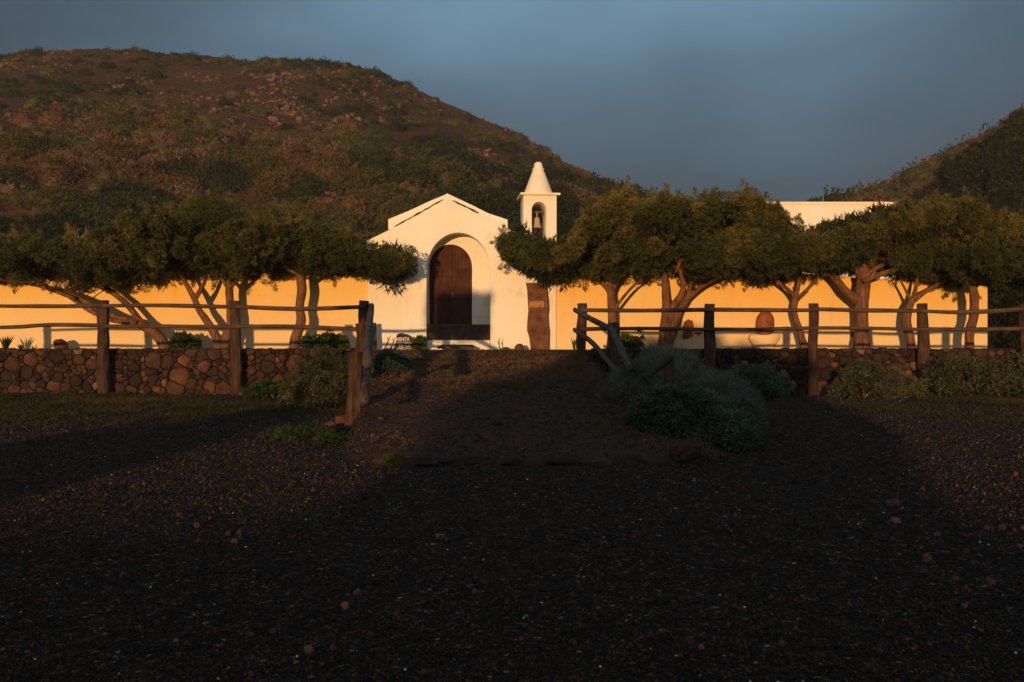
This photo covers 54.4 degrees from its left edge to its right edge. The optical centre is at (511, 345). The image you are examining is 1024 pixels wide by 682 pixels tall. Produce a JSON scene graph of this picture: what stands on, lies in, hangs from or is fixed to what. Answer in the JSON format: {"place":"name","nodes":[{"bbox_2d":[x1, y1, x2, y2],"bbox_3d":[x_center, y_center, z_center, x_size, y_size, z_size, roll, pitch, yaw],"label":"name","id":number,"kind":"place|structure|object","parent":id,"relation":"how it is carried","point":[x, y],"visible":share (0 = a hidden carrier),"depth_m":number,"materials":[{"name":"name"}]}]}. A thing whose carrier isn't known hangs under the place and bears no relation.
{"place":"outdoors","nodes":[
{"label":"outdoors","id":0,"kind":"place"},
{"bbox_2d":[0,48,997,347],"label":"hills","id":1,"kind":"structure","parent":0,"point":[172,78],"depth_m":114.82,"materials":[{"name":"soil"}]},
{"bbox_2d":[0,163,37,188],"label":"hill shrub","id":2,"kind":"object","parent":1,"relation":"on","point":[11,173],"visible":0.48,"depth_m":62.51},
{"bbox_2d":[0,144,37,170],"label":"hill shrub","id":3,"kind":"object","parent":1,"relation":"on","point":[7,158],"visible":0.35,"depth_m":67.18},
{"bbox_2d":[0,125,60,157],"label":"hill shrub","id":4,"kind":"object","parent":1,"relation":"on","point":[16,138],"visible":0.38,"depth_m":71.58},
{"bbox_2d":[0,136,63,158],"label":"hill shrub","id":5,"kind":"object","parent":1,"relation":"on","point":[36,150],"visible":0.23,"depth_m":71.63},
{"bbox_2d":[14,183,85,210],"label":"hill shrub","id":6,"kind":"object","parent":1,"relation":"on","point":[60,196],"visible":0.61,"depth_m":58.69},
{"bbox_2d":[27,134,73,154],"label":"hill shrub","id":7,"kind":"object","parent":1,"relation":"on","point":[54,142],"visible":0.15,"depth_m":73.12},
{"bbox_2d":[16,147,92,189],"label":"hill shrub","id":8,"kind":"object","parent":1,"relation":"on","point":[55,169],"visible":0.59,"depth_m":63.37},
{"bbox_2d":[11,203,101,247],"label":"hill shrub","id":9,"kind":"object","parent":1,"relation":"on","point":[51,225],"visible":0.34,"depth_m":53.11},
{"bbox_2d":[63,189,139,229],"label":"hill shrub","id":10,"kind":"object","parent":1,"relation":"on","point":[108,210],"visible":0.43,"depth_m":55.57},
{"bbox_2d":[78,134,150,163],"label":"hill shrub","id":11,"kind":"object","parent":1,"relation":"on","point":[120,151],"visible":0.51,"depth_m":71.08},
{"bbox_2d":[88,110,150,136],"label":"hill shrub","id":12,"kind":"object","parent":1,"relation":"on","point":[119,125],"visible":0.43,"depth_m":79.42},
{"bbox_2d":[89,171,166,212],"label":"hill shrub","id":13,"kind":"object","parent":1,"relation":"on","point":[136,191],"visible":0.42,"depth_m":58.25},
{"bbox_2d":[104,158,170,180],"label":"hill shrub","id":14,"kind":"object","parent":1,"relation":"on","point":[140,166],"visible":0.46,"depth_m":65.55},
{"bbox_2d":[148,129,171,150],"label":"bare tree","id":15,"kind":"object","parent":1,"relation":"on","point":[162,135],"visible":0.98,"depth_m":69.51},
{"bbox_2d":[133,190,201,220],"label":"hill shrub","id":16,"kind":"object","parent":1,"relation":"on","point":[178,200],"visible":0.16,"depth_m":57.85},
{"bbox_2d":[139,172,196,193],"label":"hill shrub","id":17,"kind":"object","parent":1,"relation":"on","point":[164,184],"visible":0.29,"depth_m":62.17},
{"bbox_2d":[148,152,196,178],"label":"hill shrub","id":18,"kind":"object","parent":1,"relation":"on","point":[180,167],"visible":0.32,"depth_m":66.83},
{"bbox_2d":[141,144,203,175],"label":"hill shrub","id":19,"kind":"object","parent":1,"relation":"on","point":[164,153],"visible":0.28,"depth_m":67.86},
{"bbox_2d":[174,125,231,149],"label":"hill shrub","id":20,"kind":"object","parent":1,"relation":"on","point":[200,134],"visible":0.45,"depth_m":78.38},
{"bbox_2d":[187,191,237,223],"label":"hill shrub","id":21,"kind":"object","parent":1,"relation":"on","point":[227,202],"visible":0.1,"depth_m":58.43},
{"bbox_2d":[181,153,257,193],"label":"hill shrub","id":22,"kind":"object","parent":1,"relation":"on","point":[217,176],"visible":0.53,"depth_m":64.22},
{"bbox_2d":[192,150,253,176],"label":"hill shrub","id":23,"kind":"object","parent":1,"relation":"on","point":[233,158],"visible":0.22,"depth_m":67.07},
{"bbox_2d":[230,144,301,186],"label":"hill shrub","id":24,"kind":"object","parent":1,"relation":"on","point":[268,164],"visible":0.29,"depth_m":66.07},
{"bbox_2d":[238,164,308,200],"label":"hill shrub","id":25,"kind":"object","parent":1,"relation":"on","point":[273,183],"visible":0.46,"depth_m":62.98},
{"bbox_2d":[248,131,307,151],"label":"hill shrub","id":26,"kind":"object","parent":1,"relation":"on","point":[275,142],"visible":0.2,"depth_m":77.35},
{"bbox_2d":[255,164,326,198],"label":"hill shrub","id":27,"kind":"object","parent":1,"relation":"on","point":[302,176],"visible":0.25,"depth_m":63.99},
{"bbox_2d":[264,133,331,167],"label":"hill shrub","id":28,"kind":"object","parent":1,"relation":"on","point":[296,152],"visible":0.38,"depth_m":73.38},
{"bbox_2d":[263,170,334,203],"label":"hill shrub","id":29,"kind":"object","parent":1,"relation":"on","point":[307,187],"visible":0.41,"depth_m":62.34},
{"bbox_2d":[0,48,600,177],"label":"rocks","id":30,"kind":"object","parent":1,"relation":"on","point":[286,108],"visible":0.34,"depth_m":113.10,"materials":[{"name":"stone"}]},
{"bbox_2d":[295,149,359,182],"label":"hill shrub","id":31,"kind":"object","parent":1,"relation":"on","point":[324,169],"visible":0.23,"depth_m":69.82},
{"bbox_2d":[308,205,369,236],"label":"hill shrub","id":32,"kind":"object","parent":1,"relation":"on","point":[349,220],"visible":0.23,"depth_m":54.69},
{"bbox_2d":[325,163,391,193],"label":"hill shrub","id":33,"kind":"object","parent":1,"relation":"on","point":[357,179],"visible":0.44,"depth_m":64.96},
{"bbox_2d":[337,142,402,173],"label":"hill shrub","id":34,"kind":"object","parent":1,"relation":"on","point":[377,159],"visible":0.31,"depth_m":71.89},
{"bbox_2d":[339,140,403,166],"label":"hill shrub","id":35,"kind":"object","parent":1,"relation":"on","point":[365,147],"visible":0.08,"depth_m":77.80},
{"bbox_2d":[361,217,389,237],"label":"hill shrub","id":36,"kind":"object","parent":1,"relation":"on","point":[380,229],"visible":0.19,"depth_m":55.49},
{"bbox_2d":[369,191,430,221],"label":"hill shrub","id":37,"kind":"object","parent":1,"relation":"on","point":[397,209],"visible":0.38,"depth_m":60.05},
{"bbox_2d":[378,157,447,193],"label":"hill shrub","id":38,"kind":"object","parent":1,"relation":"on","point":[397,175],"visible":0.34,"depth_m":66.67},
{"bbox_2d":[419,150,470,172],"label":"hill shrub","id":39,"kind":"object","parent":1,"relation":"on","point":[452,155],"visible":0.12,"depth_m":76.98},
{"bbox_2d":[422,156,486,193],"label":"hill shrub","id":40,"kind":"object","parent":1,"relation":"on","point":[446,174],"visible":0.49,"depth_m":68.56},
{"bbox_2d":[440,180,501,215],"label":"hill shrub","id":41,"kind":"object","parent":1,"relation":"on","point":[463,197],"visible":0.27,"depth_m":62.26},
{"bbox_2d":[468,193,513,221],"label":"hill shrub","id":42,"kind":"object","parent":1,"relation":"on","point":[505,213],"visible":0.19,"depth_m":61.99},
{"bbox_2d":[465,184,519,215],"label":"hill shrub","id":43,"kind":"object","parent":1,"relation":"on","point":[499,196],"visible":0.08,"depth_m":64.42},
{"bbox_2d":[484,187,519,215],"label":"hill shrub","id":44,"kind":"object","parent":1,"relation":"on","point":[511,198],"visible":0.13,"depth_m":64.32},
{"bbox_2d":[0,45,1023,249],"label":"scrub","id":45,"kind":"object","parent":1,"relation":"on","point":[910,181],"visible":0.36,"depth_m":92.44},
{"bbox_2d":[506,167,554,187],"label":"hill shrub","id":46,"kind":"object","parent":1,"relation":"on","point":[527,175],"visible":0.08,"depth_m":77.69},
{"bbox_2d":[518,186,578,216],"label":"hill shrub","id":47,"kind":"object","parent":1,"relation":"on","point":[561,199],"visible":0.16,"depth_m":64.50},
{"bbox_2d":[532,212,574,240],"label":"hill shrub","id":48,"kind":"object","parent":1,"relation":"on","point":[560,228],"visible":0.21,"depth_m":58.40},
{"bbox_2d":[544,165,584,184],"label":"hill shrub","id":49,"kind":"object","parent":1,"relation":"on","point":[559,173],"visible":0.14,"depth_m":87.08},
{"bbox_2d":[549,177,600,204],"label":"hill shrub","id":50,"kind":"object","parent":1,"relation":"on","point":[583,193],"visible":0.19,"depth_m":68.80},
{"bbox_2d":[921,151,1019,205],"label":"dense tree","id":51,"kind":"object","parent":1,"relation":"on","point":[944,180],"visible":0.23,"depth_m":80.69,"materials":[{"name":"green plant"}]},
{"bbox_2d":[950,131,1023,214],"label":"dense tree","id":52,"kind":"object","parent":1,"relation":"on","point":[1003,152],"visible":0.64,"depth_m":78.25,"materials":[{"name":"green plant"}]},
{"bbox_2d":[995,107,1023,182],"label":"dense tree","id":53,"kind":"object","parent":1,"relation":"on","point":[1014,125],"visible":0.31,"depth_m":83.28,"materials":[{"name":"green plant"}]},
{"bbox_2d":[0,349,1023,681],"bbox_3d":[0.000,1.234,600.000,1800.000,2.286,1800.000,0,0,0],"label":"ground","id":54,"kind":"structure","parent":0,"point":[712,457],"depth_m":6.21,"materials":[{"name":"gravel"}]},
{"bbox_2d":[0,222,173,348],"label":"windswept tree","id":55,"kind":"object","parent":54,"relation":"on","point":[83,267],"visible":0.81,"depth_m":24.49,"materials":[{"name":"green plant"}]},
{"bbox_2d":[0,347,355,394],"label":"stone wall","id":56,"kind":"structure","parent":54,"relation":"on","point":[147,371],"depth_m":20.19,"materials":[{"name":"stone"}]},
{"bbox_2d":[0,271,367,348],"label":"wall","id":57,"kind":"structure","parent":54,"relation":"on","point":[330,290],"depth_m":26.40,"materials":[{"name":"paint"}]},
{"bbox_2d":[0,300,368,394],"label":"wooden fence","id":58,"kind":"object","parent":54,"relation":"on","point":[103,325],"visible":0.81,"depth_m":19.83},
{"bbox_2d":[167,330,202,348],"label":"geranium","id":59,"kind":"object","parent":54,"relation":"on","point":[183,339],"visible":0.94,"depth_m":25.37,"materials":[{"name":"green plant"}]},
{"bbox_2d":[79,189,296,347],"bbox_3d":[-8.040,-1.856,25.568,5.264,4.090,5.548,0,0,0],"label":"juniper tree","id":60,"kind":"object","parent":54,"relation":"on","point":[182,238],"visible":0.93,"depth_m":24.05,"materials":[{"name":"green plant"}]},
{"bbox_2d":[239,378,293,398],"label":"green weed","id":61,"kind":"object","parent":54,"relation":"on","point":[262,388],"visible":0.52,"depth_m":18.71,"materials":[{"name":"green plant"}]},
{"bbox_2d":[265,425,341,441],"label":"green weed","id":62,"kind":"object","parent":54,"relation":"on","point":[289,433],"visible":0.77,"depth_m":11.41,"materials":[{"name":"green plant"}]},
{"bbox_2d":[274,367,346,408],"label":"brown shrub","id":63,"kind":"object","parent":54,"relation":"on","point":[333,393],"visible":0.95,"depth_m":15.89,"materials":[{"name":"grey plant"}]},
{"bbox_2d":[296,332,327,348],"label":"geranium","id":64,"kind":"object","parent":54,"relation":"on","point":[308,340],"visible":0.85,"depth_m":25.25,"materials":[{"name":"green plant"}]},
{"bbox_2d":[285,345,347,395],"bbox_3d":[-3.477,0.546,19.229,2.066,1.161,1.454,0,0,0],"label":"brown shrub","id":65,"kind":"object","parent":54,"relation":"on","point":[335,359],"visible":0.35,"depth_m":19.09,"materials":[{"name":"grey plant"}]},
{"bbox_2d":[315,330,335,348],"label":"geranium","id":66,"kind":"object","parent":54,"relation":"on","point":[328,335],"visible":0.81,"depth_m":25.30,"materials":[{"name":"green plant"}]},
{"bbox_2d":[235,208,419,347],"bbox_3d":[-4.701,-1.668,25.711,4.803,3.691,3.275,0,0,0],"label":"juniper tree","id":67,"kind":"object","parent":54,"relation":"on","point":[313,248],"visible":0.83,"depth_m":24.87,"materials":[{"name":"green plant"}]},
{"bbox_2d":[315,429,353,444],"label":"green weed","id":68,"kind":"object","parent":54,"relation":"on","point":[337,438],"visible":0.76,"depth_m":10.93,"materials":[{"name":"green plant"}]},
{"bbox_2d":[333,332,351,347],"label":"geranium","id":69,"kind":"object","parent":54,"relation":"on","point":[341,341],"visible":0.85,"depth_m":25.30,"materials":[{"name":"green plant"}]},
{"bbox_2d":[344,303,374,428],"bbox_3d":[-2.347,0.101,15.634,0.350,1.925,8.793,0,0,-8],"label":"wooden fence","id":70,"kind":"object","parent":54,"relation":"on","point":[359,366],"visible":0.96,"depth_m":12.43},
{"bbox_2d":[371,346,413,374],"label":"dark shrub","id":71,"kind":"object","parent":54,"relation":"on","point":[384,361],"visible":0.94,"depth_m":16.06,"materials":[{"name":"green plant"}]},
{"bbox_2d":[380,451,404,466],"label":"green weed","id":72,"kind":"object","parent":54,"relation":"on","point":[390,459],"visible":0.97,"depth_m":9.32,"materials":[{"name":"green plant"}]},
{"bbox_2d":[394,333,413,349],"bbox_3d":[-2.781,-0.069,26.041,0.642,0.530,0.098,0,0,0],"label":"painted sign","id":73,"kind":"object","parent":54,"relation":"on","point":[403,341],"visible":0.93,"depth_m":26.00,"materials":[{"name":"white paint"}]},
{"bbox_2d":[411,334,427,349],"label":"geranium","id":74,"kind":"object","parent":54,"relation":"on","point":[419,341],"visible":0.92,"depth_m":25.82,"materials":[{"name":"green plant"}]},
{"bbox_2d":[404,454,438,466],"bbox_3d":[-0.881,1.121,9.554,0.345,0.151,0.468,0,0,-39],"label":"edging stone","id":75,"kind":"object","parent":54,"relation":"on","point":[421,460],"visible":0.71,"depth_m":9.42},
{"bbox_2d":[367,162,560,349],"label":"chapel","id":76,"kind":"structure","parent":54,"relation":"on","point":[462,290],"depth_m":26.34,"materials":[{"name":"white paint"}]},
{"bbox_2d":[429,245,449,323],"bbox_3d":[-1.974,-1.681,27.114,0.585,2.214,0.072,0,0,0],"label":"door","id":77,"kind":"structure","parent":76,"relation":"in","point":[439,268],"depth_m":27.10,"materials":[{"name":"brown wood"}]},
{"bbox_2d":[450,245,471,323],"bbox_3d":[-1.388,-1.681,27.089,0.621,2.214,0.121,0,0,0],"label":"door","id":78,"kind":"structure","parent":76,"relation":"in","point":[460,261],"depth_m":27.10,"materials":[{"name":"brown wood"}]},
{"bbox_2d":[437,453,491,465],"bbox_3d":[-0.458,1.124,9.584,0.618,0.172,0.323,0,0,0],"label":"edging stone","id":79,"kind":"object","parent":54,"relation":"on","point":[468,459],"visible":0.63,"depth_m":9.50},
{"bbox_2d":[492,455,520,465],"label":"edging stone","id":80,"kind":"object","parent":54,"relation":"on","point":[511,460],"visible":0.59,"depth_m":9.45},
{"bbox_2d":[0,347,1023,449],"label":"grass","id":81,"kind":"structure","parent":54,"relation":"on","point":[86,404],"depth_m":15.83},
{"bbox_2d":[372,349,690,452],"bbox_3d":[-0.534,0.559,15.214,4.178,0.997,11.246,0,0,-3],"label":"ramp rubble","id":82,"kind":"object","parent":54,"relation":"on","point":[496,421],"visible":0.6,"depth_m":12.63,"materials":[{"name":"gravel"}]},
{"bbox_2d":[521,456,551,466],"bbox_3d":[0.249,1.134,9.539,0.302,0.171,0.315,0,0,11],"label":"edging stone","id":83,"kind":"object","parent":54,"relation":"on","point":[537,461],"visible":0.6,"depth_m":9.43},
{"bbox_2d":[526,283,548,348],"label":"standing slab","id":84,"kind":"structure","parent":54,"relation":"on","point":[537,327],"depth_m":26.12,"materials":[{"name":"brown stone"}]},
{"bbox_2d":[551,455,581,465],"bbox_3d":[0.509,1.129,9.552,0.334,0.148,0.308,0,0,-39],"label":"edging stone","id":85,"kind":"object","parent":54,"relation":"on","point":[565,460],"visible":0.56,"depth_m":9.44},
{"bbox_2d":[487,175,680,348],"bbox_3d":[1.933,-2.009,25.607,5.127,4.344,4.929,0,0,0],"label":"juniper tree","id":86,"kind":"object","parent":54,"relation":"on","point":[586,248],"visible":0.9,"depth_m":24.25,"materials":[{"name":"green plant"}]},
{"bbox_2d":[581,455,612,466],"bbox_3d":[0.810,1.127,9.567,0.348,0.149,0.365,0,0,0],"label":"edging stone","id":87,"kind":"object","parent":54,"relation":"on","point":[596,460],"visible":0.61,"depth_m":9.45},
{"bbox_2d":[573,308,674,387],"bbox_3d":[1.574,0.148,15.695,0.527,1.861,9.235,0,0,-3],"label":"wooden fence","id":88,"kind":"object","parent":54,"relation":"on","point":[617,349],"visible":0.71,"depth_m":14.45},
{"bbox_2d":[593,358,657,406],"bbox_3d":[1.525,0.480,13.042,0.970,0.758,1.308,0,0,0],"label":"grey twiggy bush","id":89,"kind":"object","parent":54,"relation":"on","point":[618,384],"visible":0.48,"depth_m":12.83,"materials":[{"name":"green plant"}]},
{"bbox_2d":[607,341,681,392],"bbox_3d":[2.006,0.565,13.902,1.346,1.325,1.402,0,0,-40],"label":"green shrub","id":90,"kind":"object","parent":54,"relation":"on","point":[641,354],"visible":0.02,"depth_m":13.86,"materials":[{"name":"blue plant"}]},
{"bbox_2d":[622,382,681,433],"bbox_3d":[1.568,0.702,11.010,0.751,0.645,0.868,0,0,0],"label":"green shrub","id":91,"kind":"object","parent":54,"relation":"on","point":[641,403],"visible":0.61,"depth_m":10.85,"materials":[{"name":"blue plant"}]},
{"bbox_2d":[639,455,668,465],"bbox_3d":[1.349,1.126,9.560,0.328,0.158,0.299,0,0,0],"label":"edging stone","id":92,"kind":"object","parent":54,"relation":"on","point":[655,460],"visible":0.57,"depth_m":9.47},
{"bbox_2d":[614,340,720,403],"bbox_3d":[2.105,0.582,12.914,1.657,1.376,1.971,0,0,-30],"label":"grey twiggy bush","id":93,"kind":"object","parent":54,"relation":"on","point":[689,368],"visible":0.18,"depth_m":12.70,"materials":[{"name":"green plant"}]},
{"bbox_2d":[670,439,701,461],"bbox_3d":[1.675,1.025,9.542,0.318,0.259,0.334,0,0,0],"label":"stone","id":94,"kind":"object","parent":54,"relation":"on","point":[687,450],"visible":0.96,"depth_m":9.43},
{"bbox_2d":[636,379,736,439],"bbox_3d":[1.931,0.717,10.903,1.196,0.696,1.031,0,0,0],"label":"green shrub","id":95,"kind":"object","parent":54,"relation":"on","point":[703,401],"visible":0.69,"depth_m":10.65,"materials":[{"name":"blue plant"}]},
{"bbox_2d":[606,177,812,348],"bbox_3d":[4.820,-1.965,25.713,5.076,4.281,5.879,0,0,0],"label":"juniper tree","id":96,"kind":"object","parent":54,"relation":"on","point":[718,238],"visible":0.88,"depth_m":23.77,"materials":[{"name":"green plant"}]},
{"bbox_2d":[685,404,762,452],"bbox_3d":[2.264,0.917,10.688,0.950,0.615,0.968,0,0,0],"label":"green shrub","id":97,"kind":"object","parent":54,"relation":"on","point":[746,433],"visible":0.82,"depth_m":10.44,"materials":[{"name":"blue plant"}]},
{"bbox_2d":[677,364,774,436],"bbox_3d":[2.453,0.736,12.082,1.449,1.055,1.715,0,0,0],"label":"grey twiggy bush","id":98,"kind":"object","parent":54,"relation":"on","point":[747,400],"visible":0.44,"depth_m":11.81,"materials":[{"name":"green plant"}]},
{"bbox_2d":[725,361,796,399],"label":"green shrub","id":99,"kind":"object","parent":54,"relation":"on","point":[772,384],"visible":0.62,"depth_m":18.33,"materials":[{"name":"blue plant"}]},
{"bbox_2d":[748,312,780,348],"bbox_3d":[6.622,-0.403,26.177,0.793,1.071,0.602,0,0,-31],"label":"urn","id":100,"kind":"object","parent":54,"relation":"on","point":[764,339],"visible":0.81,"depth_m":25.97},
{"bbox_2d":[556,266,987,349],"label":"wall","id":101,"kind":"structure","parent":54,"relation":"on","point":[728,292],"depth_m":26.40,"materials":[{"name":"paint"}]},
{"bbox_2d":[576,303,1023,394],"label":"wooden fence","id":102,"kind":"object","parent":54,"relation":"on","point":[922,329],"visible":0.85,"depth_m":19.84,"materials":[{"name":"wood"}]},
{"bbox_2d":[590,347,1018,394],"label":"stone wall","id":103,"kind":"structure","parent":54,"relation":"on","point":[793,362],"depth_m":20.19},
{"bbox_2d":[737,224,886,347],"bbox_3d":[7.335,-1.461,25.567,3.698,3.294,4.774,0,0,0],"label":"juniper tree","id":104,"kind":"object","parent":54,"relation":"on","point":[755,275],"visible":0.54,"depth_m":24.28,"materials":[{"name":"green plant"}]},
{"bbox_2d":[773,202,893,279],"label":"white building","id":105,"kind":"structure","parent":54,"relation":"on","point":[812,213],"depth_m":45.00,"materials":[{"name":"paint"}]},
{"bbox_2d":[824,358,896,398],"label":"green shrub","id":106,"kind":"object","parent":54,"relation":"on","point":[847,377],"visible":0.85,"depth_m":18.75,"materials":[{"name":"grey plant"}]},
{"bbox_2d":[863,365,927,399],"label":"green shrub","id":107,"kind":"object","parent":54,"relation":"on","point":[900,382],"visible":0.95,"depth_m":18.45,"materials":[{"name":"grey plant"}]},
{"bbox_2d":[793,185,1023,348],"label":"juniper tree","id":108,"kind":"object","parent":54,"relation":"on","point":[913,220],"visible":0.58,"depth_m":23.82,"materials":[{"name":"green plant"}]},
{"bbox_2d":[867,228,981,347],"bbox_3d":[10.569,-1.471,25.892,3.094,3.278,3.553,0,0,0],"label":"juniper tree","id":109,"kind":"object","parent":54,"relation":"on","point":[917,260],"visible":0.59,"depth_m":25.00,"materials":[{"name":"green plant"}]},
{"bbox_2d":[904,209,1023,348],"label":"juniper tree","id":110,"kind":"object","parent":54,"relation":"on","point":[989,258],"visible":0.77,"depth_m":23.86,"materials":[{"name":"green plant"}]},
{"bbox_2d":[921,351,1023,398],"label":"green shrub","id":111,"kind":"object","parent":54,"relation":"on","point":[943,384],"visible":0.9,"depth_m":18.83,"materials":[{"name":"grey plant"}]},
{"bbox_2d":[980,266,1023,348],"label":"dense tree","id":112,"kind":"object","parent":54,"relation":"on","point":[1010,297],"visible":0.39,"depth_m":30.14,"materials":[{"name":"green plant"}]},
{"bbox_2d":[993,350,1023,397],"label":"green shrub","id":113,"kind":"object","parent":54,"relation":"on","point":[1020,365],"visible":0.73,"depth_m":18.69,"materials":[{"name":"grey plant"}]},
{"bbox_2d":[0,0,1023,201],"label":"sky","id":114,"kind":"structure","parent":0,"point":[791,99],"materials":[{"name":"blue"}]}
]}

